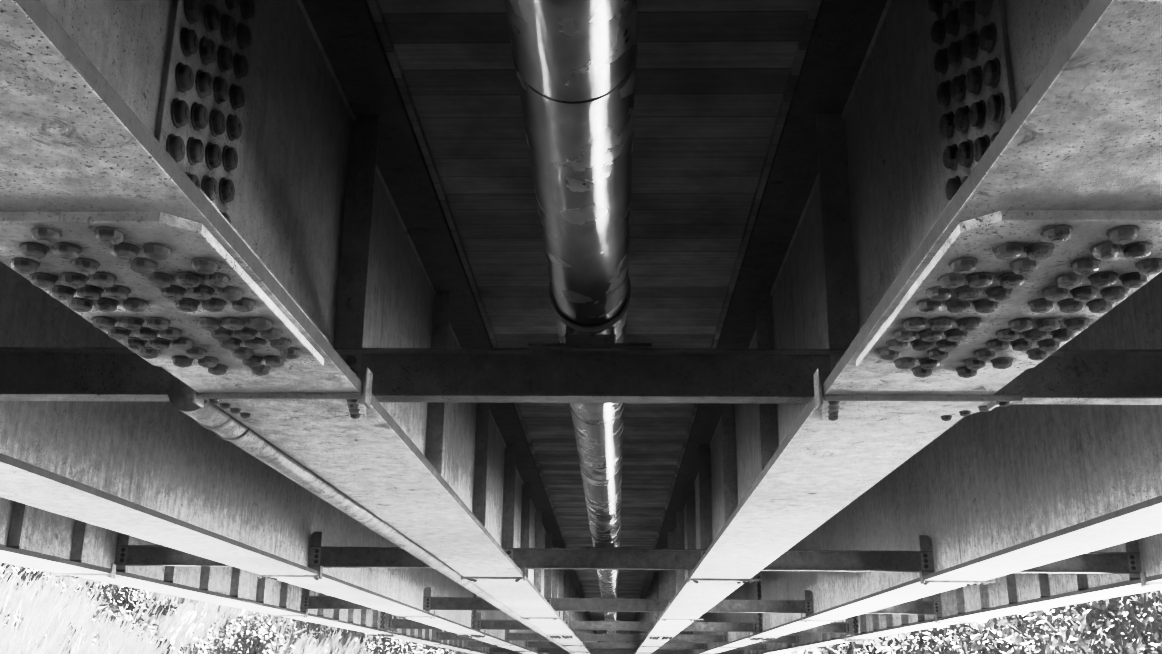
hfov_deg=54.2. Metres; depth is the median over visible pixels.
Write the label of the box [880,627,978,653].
tree
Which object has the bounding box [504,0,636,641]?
insulated pipe
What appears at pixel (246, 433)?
service pipe hangers
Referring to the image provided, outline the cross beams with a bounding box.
[0,347,1161,653]
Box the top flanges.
[301,0,886,641]
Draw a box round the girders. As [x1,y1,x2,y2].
[0,0,1161,653]
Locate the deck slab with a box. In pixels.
[367,0,821,641]
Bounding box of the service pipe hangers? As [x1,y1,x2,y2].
[213,428,568,652]
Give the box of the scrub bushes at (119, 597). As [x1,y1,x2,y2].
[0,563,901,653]
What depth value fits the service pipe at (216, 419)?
5.76 m
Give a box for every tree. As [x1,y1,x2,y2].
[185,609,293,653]
[265,616,335,653]
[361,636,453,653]
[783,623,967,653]
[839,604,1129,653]
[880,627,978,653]
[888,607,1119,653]
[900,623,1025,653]
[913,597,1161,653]
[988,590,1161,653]
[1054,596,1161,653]
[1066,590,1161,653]
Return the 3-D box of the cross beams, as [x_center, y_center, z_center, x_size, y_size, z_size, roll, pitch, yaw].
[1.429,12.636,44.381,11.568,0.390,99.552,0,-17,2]
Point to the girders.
(998, 494)
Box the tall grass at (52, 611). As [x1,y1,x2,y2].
[0,562,1132,653]
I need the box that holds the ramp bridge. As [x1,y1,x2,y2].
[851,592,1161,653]
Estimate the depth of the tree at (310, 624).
62.91 m
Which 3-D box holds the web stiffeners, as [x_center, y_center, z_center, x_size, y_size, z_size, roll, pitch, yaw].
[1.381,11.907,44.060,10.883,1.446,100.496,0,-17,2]
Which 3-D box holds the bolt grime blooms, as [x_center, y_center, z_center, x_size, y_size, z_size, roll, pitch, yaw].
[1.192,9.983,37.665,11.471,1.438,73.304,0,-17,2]
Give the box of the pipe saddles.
[528,276,651,641]
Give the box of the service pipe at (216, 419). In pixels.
[168,376,574,653]
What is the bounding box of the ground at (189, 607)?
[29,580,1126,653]
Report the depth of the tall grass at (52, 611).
62.94 m
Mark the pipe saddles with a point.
(590, 340)
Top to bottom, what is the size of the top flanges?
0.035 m
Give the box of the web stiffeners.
[7,113,1141,653]
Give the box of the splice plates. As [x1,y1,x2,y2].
[0,0,1161,642]
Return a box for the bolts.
[10,0,1161,653]
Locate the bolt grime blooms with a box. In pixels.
[8,0,1135,614]
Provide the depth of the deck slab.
5.99 m

